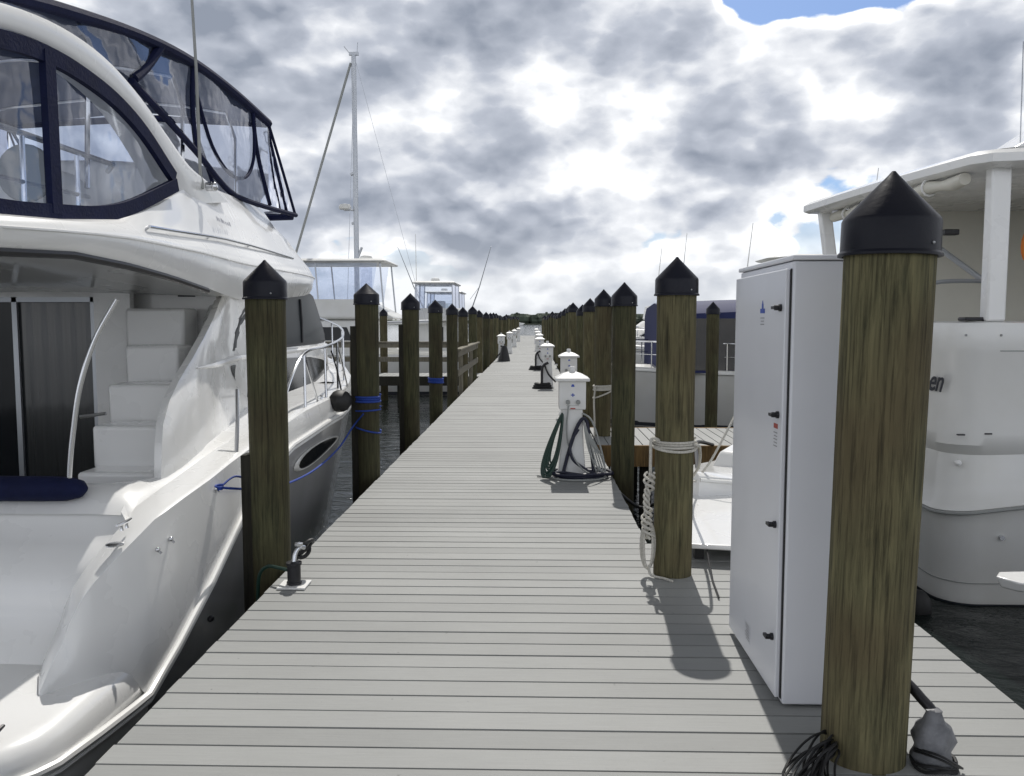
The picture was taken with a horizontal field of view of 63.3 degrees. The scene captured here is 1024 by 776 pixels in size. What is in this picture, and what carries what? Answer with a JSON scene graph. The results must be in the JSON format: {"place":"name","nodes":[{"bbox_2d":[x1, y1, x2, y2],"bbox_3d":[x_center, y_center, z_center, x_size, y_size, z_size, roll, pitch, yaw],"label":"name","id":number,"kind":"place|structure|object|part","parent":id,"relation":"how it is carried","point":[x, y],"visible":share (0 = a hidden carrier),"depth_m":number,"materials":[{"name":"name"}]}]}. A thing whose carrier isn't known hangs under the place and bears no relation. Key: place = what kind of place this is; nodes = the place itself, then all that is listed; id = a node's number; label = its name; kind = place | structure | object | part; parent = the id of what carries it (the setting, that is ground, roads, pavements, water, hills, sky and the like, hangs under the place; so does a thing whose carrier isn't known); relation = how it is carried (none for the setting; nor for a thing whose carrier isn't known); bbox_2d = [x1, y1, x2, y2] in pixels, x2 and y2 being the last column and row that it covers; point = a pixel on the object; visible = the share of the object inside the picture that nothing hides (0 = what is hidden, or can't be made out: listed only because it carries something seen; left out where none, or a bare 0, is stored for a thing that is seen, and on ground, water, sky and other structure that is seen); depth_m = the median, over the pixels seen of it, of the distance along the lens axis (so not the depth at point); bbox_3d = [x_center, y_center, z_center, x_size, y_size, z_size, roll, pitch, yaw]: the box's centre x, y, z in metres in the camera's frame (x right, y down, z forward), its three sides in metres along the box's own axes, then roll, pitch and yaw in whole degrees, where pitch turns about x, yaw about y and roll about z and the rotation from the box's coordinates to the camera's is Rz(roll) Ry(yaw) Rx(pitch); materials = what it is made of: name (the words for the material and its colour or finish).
{"place":"outdoors","nodes":[
{"label":"outdoors","id":0,"kind":"place"},
{"bbox_2d":[379,373,481,376],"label":"finger pier","id":1,"kind":"structure","parent":0,"point":[420,374],"depth_m":25.00,"materials":[{"name":"grey wood"}]},
{"bbox_2d":[325,341,468,374],"bbox_3d":[-4.697,-0.704,24.269,7.240,1.310,0.185,0,5,1],"label":"finger railing","id":2,"kind":"object","parent":1,"relation":"on","point":[395,344],"visible":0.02,"depth_m":24.17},
{"bbox_2d":[379,376,477,405],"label":"finger pier fascia","id":3,"kind":"structure","parent":1,"relation":"part of","point":[391,380],"depth_m":24.14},
{"bbox_2d":[8,0,1023,315],"label":"sky","id":4,"kind":"structure","parent":0,"point":[578,142],"materials":[{"name":"grey"}]},
{"bbox_2d":[85,336,1023,775],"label":"pier deck","id":5,"kind":"structure","parent":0,"point":[477,596],"depth_m":3.96,"materials":[{"name":"grey wood"}]},
{"bbox_2d":[276,538,313,589],"bbox_3d":[-1.316,1.062,5.099,0.170,0.256,0.323,0,5,1],"label":"water spigot","id":6,"kind":"object","parent":5,"relation":"on","point":[293,581],"visible":1,"depth_m":5.01,"materials":[{"name":"black metal"}]},
{"bbox_2d":[256,564,286,601],"bbox_3d":[-1.474,1.239,5.110,0.289,0.313,0.033,3,5,30],"label":"green hose","id":7,"kind":"object","parent":6,"relation":"attached to","point":[262,569],"visible":0.93,"depth_m":5.14,"materials":[{"name":"teal rubber"}]},
{"bbox_2d":[497,333,504,360],"bbox_3d":[-0.432,-1.650,33.398,0.354,1.132,0.333,0,5,1],"label":"power pedestal","id":8,"kind":"object","parent":5,"relation":"on","point":[501,338],"visible":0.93,"depth_m":33.25,"materials":[{"name":"white plastic"}]},
{"bbox_2d":[496,345,509,360],"bbox_3d":[-0.319,-1.385,33.186,0.506,0.654,0.467,-4,6,-39],"label":"shore power cord","id":9,"kind":"object","parent":5,"relation":"on","point":[503,354],"visible":1,"depth_m":33.06,"materials":[{"name":"black plastic"}]},
{"bbox_2d":[506,331,512,352],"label":"power pedestal","id":10,"kind":"object","parent":5,"relation":"on","point":[509,340],"visible":0.97,"depth_m":41.36,"materials":[{"name":"white plastic"}]},
{"bbox_2d":[512,329,516,346],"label":"power pedestal","id":11,"kind":"object","parent":5,"relation":"on","point":[514,335],"visible":0.95,"depth_m":51.82,"materials":[{"name":"white plastic"}]},
{"bbox_2d":[516,327,520,340],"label":"power pedestal","id":12,"kind":"object","parent":5,"relation":"on","point":[518,333],"visible":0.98,"depth_m":65.77,"materials":[{"name":"white plastic"}]},
{"bbox_2d":[534,335,544,365],"bbox_3d":[0.914,-1.174,27.480,0.354,1.132,0.333,0,5,1],"label":"power pedestal","id":13,"kind":"object","parent":5,"relation":"on","point":[539,340],"visible":0.81,"depth_m":27.36,"materials":[{"name":"white plastic"}]},
{"bbox_2d":[529,350,542,369],"bbox_3d":[0.835,-0.911,27.302,0.580,0.654,0.285,0,5,1],"label":"shore power cord","id":14,"kind":"object","parent":13,"relation":"attached to","point":[533,367],"visible":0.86,"depth_m":27.28,"materials":[{"name":"black plastic"}]},
{"bbox_2d":[540,341,554,388],"bbox_3d":[0.847,-0.564,19.904,0.354,1.132,0.333,0,5,1],"label":"power pedestal","id":15,"kind":"object","parent":5,"relation":"on","point":[547,351],"visible":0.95,"depth_m":19.79,"materials":[{"name":"white plastic"}]},
{"bbox_2d":[532,362,555,388],"bbox_3d":[0.767,-0.302,19.726,0.580,0.654,0.285,0,5,1],"label":"shore power cord","id":16,"kind":"object","parent":15,"relation":"hanging from","point":[540,385],"visible":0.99,"depth_m":19.69,"materials":[{"name":"black plastic"}]},
{"bbox_2d":[558,349,579,414],"bbox_3d":[0.969,-0.106,14.217,0.354,1.132,0.333,0,5,1],"label":"power pedestal","id":17,"kind":"object","parent":5,"relation":"on","point":[568,358],"visible":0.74,"depth_m":14.06,"materials":[{"name":"white plastic"}]},
{"bbox_2d":[555,366,589,473],"bbox_3d":[0.624,0.340,8.662,0.354,1.132,0.333,0,5,1],"label":"power pedestal","id":18,"kind":"object","parent":5,"relation":"on","point":[572,388],"visible":0.85,"depth_m":8.55,"materials":[{"name":"white plastic"}]},
{"bbox_2d":[540,413,563,477],"bbox_3d":[0.421,0.583,8.462,0.275,0.661,0.095,-2,5,-28],"label":"garden hose","id":19,"kind":"object","parent":18,"relation":"attached to","point":[545,464],"visible":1,"depth_m":8.46,"materials":[{"name":"teal"}]},
{"bbox_2d":[537,405,606,480],"bbox_3d":[0.608,0.557,8.410,0.711,0.741,0.283,0,5,1],"label":"extension cord","id":20,"kind":"object","parent":18,"relation":"attached to","point":[589,440],"visible":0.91,"depth_m":8.48,"materials":[{"name":"grey plastic"}]},
{"bbox_2d":[552,417,613,478],"bbox_3d":[0.709,0.613,8.501,0.674,0.632,0.421,0,5,1],"label":"shore power cord","id":21,"kind":"object","parent":18,"relation":"on","point":[565,474],"visible":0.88,"depth_m":8.47,"materials":[{"name":"black plastic"}]},
{"bbox_2d":[692,495,731,558],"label":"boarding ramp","id":22,"kind":"structure","parent":5,"relation":"on","point":[711,523],"depth_m":6.03,"materials":[{"name":"white plastic"}]},
{"bbox_2d":[706,549,719,598],"bbox_3d":[1.246,1.124,5.187,0.013,0.115,0.826,1,5,8],"label":"thin line","id":23,"kind":"object","parent":5,"relation":"on","point":[715,588],"visible":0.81,"depth_m":5.14,"materials":[{"name":"black"}]},
{"bbox_2d":[729,255,842,704],"bbox_3d":[1.306,0.360,3.793,0.463,1.850,0.874,0,5,1],"label":"electrical cabinet","id":24,"kind":"object","parent":5,"relation":"on","point":[787,328],"visible":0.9,"depth_m":3.43,"materials":[{"name":"metal"}]},
{"bbox_3d":[1.102,0.376,3.811,0.054,1.780,0.816,0,5,1],"label":"door","id":25,"kind":"part","parent":24,"relation":"part of","materials":[{"name":"metal"}]},
{"bbox_2d":[782,729,840,775],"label":"cable bundle","id":26,"kind":"object","parent":5,"relation":"on","point":[822,759],"visible":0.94,"depth_m":2.94,"materials":[{"name":"black rubber"}]},
{"bbox_2d":[909,680,958,774],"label":"wrapped conduit","id":27,"kind":"object","parent":5,"relation":"on","point":[931,730],"visible":0.79,"depth_m":2.96,"materials":[{"name":"black plastic"}]},
{"bbox_2d":[913,747,963,769],"bbox_3d":[1.517,1.321,2.944,0.166,0.078,0.086,2,5,20],"label":"cable tail","id":28,"kind":"object","parent":5,"relation":"on","point":[953,764],"visible":1,"depth_m":2.92},
{"bbox_2d":[326,324,1023,709],"bbox_3d":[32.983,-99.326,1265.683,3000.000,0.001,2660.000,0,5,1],"label":"water","id":29,"kind":"structure","parent":0,"point":[986,642],"depth_m":7.01,"materials":[{"name":"black liquid"}]},
{"bbox_2d":[0,0,350,775],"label":"motor yacht","id":30,"kind":"object","parent":29,"relation":"on","point":[124,438],"visible":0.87,"depth_m":5.54,"materials":[{"name":"white plastic"}]},
{"bbox_2d":[0,297,97,478],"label":"sliding door","id":31,"kind":"structure","parent":30,"relation":"in","point":[45,342],"depth_m":7.01,"materials":[{"name":"black glass"}]},
{"bbox_2d":[232,294,324,350],"bbox_3d":[-2.532,-0.781,9.343,0.121,0.637,4.129,0,5,0],"label":"window frame","id":32,"kind":"structure","parent":30,"relation":"in","point":[308,343],"depth_m":9.87,"materials":[{"name":"black plastic"}]},
{"bbox_2d":[234,296,323,347],"bbox_3d":[-2.515,-0.782,9.351,0.125,0.574,3.936,0,5,0],"label":"saloon window","id":33,"kind":"structure","parent":30,"relation":"in","point":[303,323],"depth_m":9.92,"materials":[{"name":"grey glass"}]},
{"bbox_2d":[231,357,328,396],"bbox_3d":[-2.421,-0.167,9.156,0.134,0.371,4.098,0,5,0],"label":"lower window","id":34,"kind":"structure","parent":30,"relation":"in","point":[316,366],"depth_m":9.49,"materials":[{"name":"black glass"}]},
{"bbox_2d":[329,350,351,411],"bbox_3d":[-1.738,-0.066,8.358,0.248,0.615,0.337,0,5,1],"label":"boat fender","id":35,"kind":"object","parent":30,"relation":"hanging from","point":[341,400],"visible":0.95,"depth_m":8.27,"materials":[{"name":"black rubber"}]},
{"bbox_2d":[240,260,290,611],"bbox_3d":[-1.574,1.477,5.429,0.304,4.585,0.283,0,5,1],"label":"dock piling","id":36,"kind":"object","parent":29,"relation":"in","point":[265,496],"visible":0.74,"depth_m":5.24,"materials":[{"name":"brown wood"}]},
{"bbox_2d":[295,42,428,349],"bbox_3d":[-5.534,-6.792,33.908,9.447,14.101,3.196,0,5,1],"label":"sailboat","id":37,"kind":"object","parent":29,"relation":"on","point":[354,173],"visible":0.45,"depth_m":33.54,"materials":[{"name":"silver metal"}]},
{"bbox_2d":[350,283,379,502],"bbox_3d":[-1.500,1.216,8.667,0.297,4.585,0.273,0,5,1],"label":"dock piling","id":38,"kind":"object","parent":29,"relation":"in","point":[364,345],"visible":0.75,"depth_m":8.48,"materials":[{"name":"brown wood"}]},
{"bbox_2d":[214,393,381,489],"bbox_3d":[-1.699,0.449,6.973,0.283,0.524,3.559,1,5,7],"label":"mooring rope","id":39,"kind":"object","parent":38,"relation":"attached to","point":[371,399],"visible":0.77,"depth_m":8.44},
{"bbox_2d":[379,308,387,400],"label":"dock piling","id":40,"kind":"object","parent":29,"relation":"in","point":[383,314],"visible":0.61,"depth_m":26.10,"materials":[{"name":"wood"}]},
{"bbox_2d":[302,255,468,394],"bbox_3d":[-7.637,-2.062,29.739,12.519,5.340,4.081,0,5,1],"label":"cabin cruiser","id":41,"kind":"object","parent":29,"relation":"on","point":[340,312],"visible":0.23,"depth_m":28.22,"materials":[{"name":"white plastic"}]},
{"bbox_2d":[323,327,349,339],"bbox_3d":[-7.717,-1.847,28.251,4.600,0.450,0.060,0,5,1],"label":"side window","id":42,"kind":"structure","parent":41,"relation":"in","point":[327,330],"depth_m":28.21,"materials":[{"name":"glass"}]},
{"bbox_2d":[398,293,419,454],"bbox_3d":[-1.421,0.973,11.697,0.297,4.585,0.273,0,5,1],"label":"dock piling","id":43,"kind":"object","parent":29,"relation":"in","point":[409,395],"visible":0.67,"depth_m":11.51,"materials":[{"name":"brown wood"}]},
{"bbox_2d":[428,300,442,425],"bbox_3d":[-1.333,0.744,14.626,0.273,4.570,0.273,0,5,1],"label":"dock piling","id":44,"kind":"object","parent":29,"relation":"in","point":[435,309],"visible":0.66,"depth_m":14.43,"materials":[{"name":"brown wood"}]},
{"bbox_2d":[428,377,443,382],"bbox_3d":[-1.333,-0.143,14.555,0.290,0.122,0.285,0,5,1],"label":"mooring rope","id":45,"kind":"object","parent":44,"relation":"attached to","point":[435,380],"visible":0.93,"depth_m":14.44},
{"bbox_2d":[412,234,468,350],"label":"cabin cruiser","id":46,"kind":"object","parent":29,"relation":"on","point":[423,328],"visible":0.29,"depth_m":43.84,"materials":[{"name":"white plastic"}]},
{"bbox_2d":[398,247,490,308],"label":"sport fisher","id":47,"kind":"object","parent":29,"relation":"on","point":[432,294],"visible":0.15,"depth_m":58.55,"materials":[{"name":"white plastic"}]},
{"bbox_2d":[446,304,458,407],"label":"dock piling","id":48,"kind":"object","parent":29,"relation":"in","point":[452,314],"visible":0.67,"depth_m":17.39,"materials":[{"name":"brown wood"}]},
{"bbox_2d":[458,307,468,391],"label":"dock piling","id":49,"kind":"object","parent":29,"relation":"in","point":[463,316],"visible":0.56,"depth_m":20.19,"materials":[{"name":"wood"}]},
{"bbox_2d":[458,342,479,395],"bbox_3d":[-1.097,-0.428,20.843,0.185,1.310,6.340,0,5,1],"label":"dock railing","id":50,"kind":"object","parent":49,"relation":"attached to","point":[469,349],"visible":0.51,"depth_m":19.82,"materials":[{"name":"wood"}]},
{"bbox_2d":[468,306,476,381],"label":"dock piling","id":51,"kind":"object","parent":29,"relation":"in","point":[472,324],"visible":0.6,"depth_m":23.20,"materials":[{"name":"wood"}]},
{"bbox_2d":[477,310,482,372],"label":"dock piling","id":52,"kind":"object","parent":29,"relation":"in","point":[480,340],"visible":0.42,"depth_m":26.10,"materials":[{"name":"wood"}]},
{"bbox_2d":[483,312,489,371],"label":"dock piling","id":53,"kind":"object","parent":29,"relation":"in","point":[486,340],"visible":0.51,"depth_m":29.22,"materials":[{"name":"wood"}]},
{"bbox_2d":[489,313,493,364],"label":"dock piling","id":54,"kind":"object","parent":29,"relation":"in","point":[491,338],"visible":0.43,"depth_m":32.25,"materials":[{"name":"wood"}]},
{"bbox_2d":[492,312,496,360],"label":"dock piling","id":55,"kind":"object","parent":29,"relation":"in","point":[494,315],"visible":0.27,"depth_m":35.01,"materials":[{"name":"wood"}]},
{"bbox_2d":[495,313,498,358],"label":"dock piling","id":56,"kind":"object","parent":29,"relation":"in","point":[497,327],"visible":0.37,"depth_m":37.99,"materials":[{"name":"wood"}]},
{"bbox_2d":[498,315,500,333],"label":"dock piling","id":57,"kind":"object","parent":29,"relation":"in","point":[499,324],"visible":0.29,"depth_m":40.95,"materials":[{"name":"wood"}]},
{"bbox_2d":[500,316,502,333],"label":"dock piling","id":58,"kind":"object","parent":29,"relation":"in","point":[501,324],"visible":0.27,"depth_m":43.94,"materials":[{"name":"wood"}]},
{"bbox_2d":[503,316,505,345],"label":"dock piling","id":59,"kind":"object","parent":29,"relation":"in","point":[504,325],"visible":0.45,"depth_m":46.82,"materials":[{"name":"wood"}]},
{"bbox_2d":[508,315,509,331],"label":"dock piling","id":60,"kind":"object","parent":29,"relation":"in","point":[508,323],"visible":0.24,"depth_m":55.62,"materials":[{"name":"wood"}]},
{"bbox_2d":[544,317,545,342],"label":"dock piling","id":61,"kind":"object","parent":29,"relation":"in","point":[545,330],"visible":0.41,"depth_m":64.52,"materials":[{"name":"wood"}]},
{"bbox_2d":[548,315,549,342],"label":"dock piling","id":62,"kind":"object","parent":29,"relation":"in","point":[549,328],"visible":0.25,"depth_m":46.74,"materials":[{"name":"wood"}]},
{"bbox_2d":[551,313,553,343],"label":"dock piling","id":63,"kind":"object","parent":29,"relation":"in","point":[552,328],"visible":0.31,"depth_m":40.90,"materials":[{"name":"wood"}]},
{"bbox_2d":[550,311,554,343],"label":"dock piling","id":64,"kind":"object","parent":29,"relation":"in","point":[552,312],"visible":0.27,"depth_m":43.74,"materials":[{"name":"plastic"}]},
{"bbox_2d":[553,313,555,359],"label":"dock piling","id":65,"kind":"object","parent":29,"relation":"in","point":[553,336],"visible":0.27,"depth_m":38.05,"materials":[{"name":"wood"}]},
{"bbox_2d":[554,313,557,363],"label":"dock piling","id":66,"kind":"object","parent":29,"relation":"in","point":[555,338],"visible":0.22,"depth_m":35.11,"materials":[{"name":"wood"}]},
{"bbox_2d":[555,314,557,363],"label":"dock piling","id":67,"kind":"object","parent":29,"relation":"in","point":[556,337],"visible":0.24,"depth_m":32.08,"materials":[{"name":"wood"}]},
{"bbox_2d":[557,311,560,371],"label":"dock piling","id":68,"kind":"object","parent":29,"relation":"in","point":[558,337],"visible":0.36,"depth_m":29.09,"materials":[{"name":"wood"}]},
{"bbox_2d":[561,308,565,352],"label":"dock piling","id":69,"kind":"object","parent":29,"relation":"in","point":[563,313],"visible":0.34,"depth_m":26.09,"materials":[{"name":"wood"}]},
{"bbox_2d":[565,305,569,351],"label":"dock piling","id":70,"kind":"object","parent":29,"relation":"in","point":[566,329],"visible":0.16,"depth_m":23.44,"materials":[{"name":"wood"}]},
{"bbox_2d":[568,303,577,353],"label":"dock piling","id":71,"kind":"object","parent":29,"relation":"in","point":[572,327],"visible":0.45,"depth_m":20.20,"materials":[{"name":"wood"}]},
{"bbox_2d":[576,304,582,373],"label":"dock piling","id":72,"kind":"object","parent":29,"relation":"in","point":[579,313],"visible":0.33,"depth_m":17.53,"materials":[{"name":"wood"}]},
{"bbox_2d":[582,298,594,426],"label":"dock piling","id":73,"kind":"object","parent":29,"relation":"in","point":[588,311],"visible":0.46,"depth_m":14.47,"materials":[{"name":"brown wood"}]},
{"bbox_2d":[594,289,611,468],"bbox_3d":[1.271,0.946,11.684,0.269,4.640,0.269,0,5,1],"label":"dock piling","id":74,"kind":"object","parent":29,"relation":"in","point":[603,336],"visible":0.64,"depth_m":11.49,"materials":[{"name":"brown wood"}]},
{"bbox_2d":[593,385,610,440],"bbox_3d":[1.270,0.396,11.641,0.290,0.944,0.288,0,5,1],"label":"mooring rope","id":75,"kind":"object","parent":74,"relation":"attached to","point":[602,388],"visible":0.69,"depth_m":11.50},
{"bbox_2d":[611,282,637,515],"bbox_3d":[1.147,1.213,8.648,0.278,4.595,0.278,0,5,1],"label":"dock piling","id":76,"kind":"object","parent":29,"relation":"in","point":[624,300],"visible":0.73,"depth_m":8.46,"materials":[{"name":"brown wood"}]},
{"bbox_2d":[634,467,650,512],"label":"finger pier posts","id":77,"kind":"object","parent":29,"relation":"in","point":[642,470],"depth_m":10.86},
{"bbox_2d":[590,428,732,444],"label":"finger pier","id":78,"kind":"structure","parent":77,"relation":"on","point":[643,436],"depth_m":11.57,"materials":[{"name":"grey wood"}]},
{"bbox_2d":[590,427,732,466],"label":"finger pier fascia","id":79,"kind":"structure","parent":78,"relation":"attached to","point":[641,455],"depth_m":10.70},
{"bbox_2d":[636,235,686,344],"bbox_3d":[7.589,-3.522,38.156,10.020,6.901,3.581,0,5,1],"label":"cabin cruiser","id":80,"kind":"object","parent":29,"relation":"on","point":[640,332],"visible":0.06,"depth_m":37.30,"materials":[{"name":"white plastic"}]},
{"bbox_2d":[611,300,735,426],"bbox_3d":[6.513,-0.562,20.057,8.623,3.904,3.981,0,5,1],"label":"express cruiser","id":81,"kind":"object","parent":29,"relation":"on","point":[645,392],"visible":0.19,"depth_m":18.79,"materials":[{"name":"white plastic"}]},
{"bbox_2d":[653,257,699,578],"bbox_3d":[1.020,1.481,5.311,0.278,4.595,0.278,0,5,1],"label":"dock piling","id":82,"kind":"object","parent":29,"relation":"in","point":[676,286],"visible":0.73,"depth_m":5.11,"materials":[{"name":"brown wood"}]},
{"bbox_2d":[639,437,701,581],"bbox_3d":[1.311,0.678,5.985,0.343,0.881,1.992,2,5,22],"label":"mooring rope","id":83,"kind":"object","parent":82,"relation":"attached to","point":[667,447],"visible":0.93,"depth_m":5.17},
{"bbox_2d":[705,302,719,426],"bbox_3d":[3.834,0.633,16.008,0.273,4.570,0.273,-4,6,-38],"label":"dock piling","id":84,"kind":"object","parent":29,"relation":"in","point":[712,351],"visible":0.66,"depth_m":15.83,"materials":[{"name":"wood"}]},
{"bbox_2d":[693,444,732,495],"bbox_3d":[2.140,1.074,7.752,1.205,1.056,1.912,4,6,39],"label":"dinghy","id":85,"kind":"object","parent":29,"relation":"on","point":[714,478],"visible":0.17,"depth_m":7.01,"materials":[{"name":"white plastic"}]},
{"bbox_2d":[621,440,713,508],"bbox_3d":[1.701,0.815,8.978,0.844,0.408,3.700,1,5,15],"label":"dock line","id":86,"kind":"object","parent":85,"relation":"attached to","point":[696,455],"visible":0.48,"depth_m":7.97,"materials":[{"name":"white"}]},
{"bbox_2d":[702,416,733,472],"bbox_3d":[1.796,0.443,7.089,0.462,0.632,0.076,-2,5,-25],"label":"bow line","id":87,"kind":"object","parent":85,"relation":"attached to","point":[718,447],"visible":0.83,"depth_m":7.04,"materials":[{"name":"white fabric"}]},
{"bbox_2d":[636,168,878,363],"bbox_3d":[9.903,-3.033,27.096,12.019,7.701,4.081,0,5,1],"label":"cabin cruiser","id":88,"kind":"object","parent":29,"relation":"on","point":[638,355],"visible":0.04,"depth_m":27.14,"materials":[{"name":"white plastic"}]},
{"bbox_2d":[820,171,943,775],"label":"dock piling","id":89,"kind":"object","parent":29,"relation":"in","point":[890,252],"visible":0.99,"depth_m":2.89,"materials":[{"name":"brown wood"}]},
{"bbox_2d":[803,41,1023,605],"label":"aft cabin yacht","id":90,"kind":"object","parent":29,"relation":"on","point":[971,545],"visible":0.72,"depth_m":7.29,"materials":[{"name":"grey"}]},
{"bbox_2d":[996,572,1023,591],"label":"swim platform","id":91,"kind":"object","parent":90,"relation":"attached to","point":[1014,581],"visible":1,"depth_m":4.50,"materials":[{"name":"white plastic"}]},
{"bbox_2d":[1021,235,1023,259],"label":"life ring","id":92,"kind":"object","parent":90,"relation":"hanging from","point":[1022,247],"visible":1,"depth_m":8.10,"materials":[{"name":"orange plastic"}]},
{"bbox_2d":[915,589,931,614],"bbox_3d":[3.513,1.900,7.187,0.220,0.320,0.214,0,5,1],"label":"boat fender","id":93,"kind":"object","parent":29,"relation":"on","point":[923,604],"visible":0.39,"depth_m":7.10,"materials":[{"name":"black rubber"}]},
{"bbox_3d":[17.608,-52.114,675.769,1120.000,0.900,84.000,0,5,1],"label":"far shore","id":94,"kind":"structure","parent":0,"visible":0},
{"bbox_2d":[387,312,644,323],"bbox_3d":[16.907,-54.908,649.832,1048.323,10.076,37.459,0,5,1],"label":"woodland","id":95,"kind":"object","parent":94,"relation":"on","point":[530,319],"visible":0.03,"depth_m":636.17,"materials":[{"name":"green plant"}]}
]}

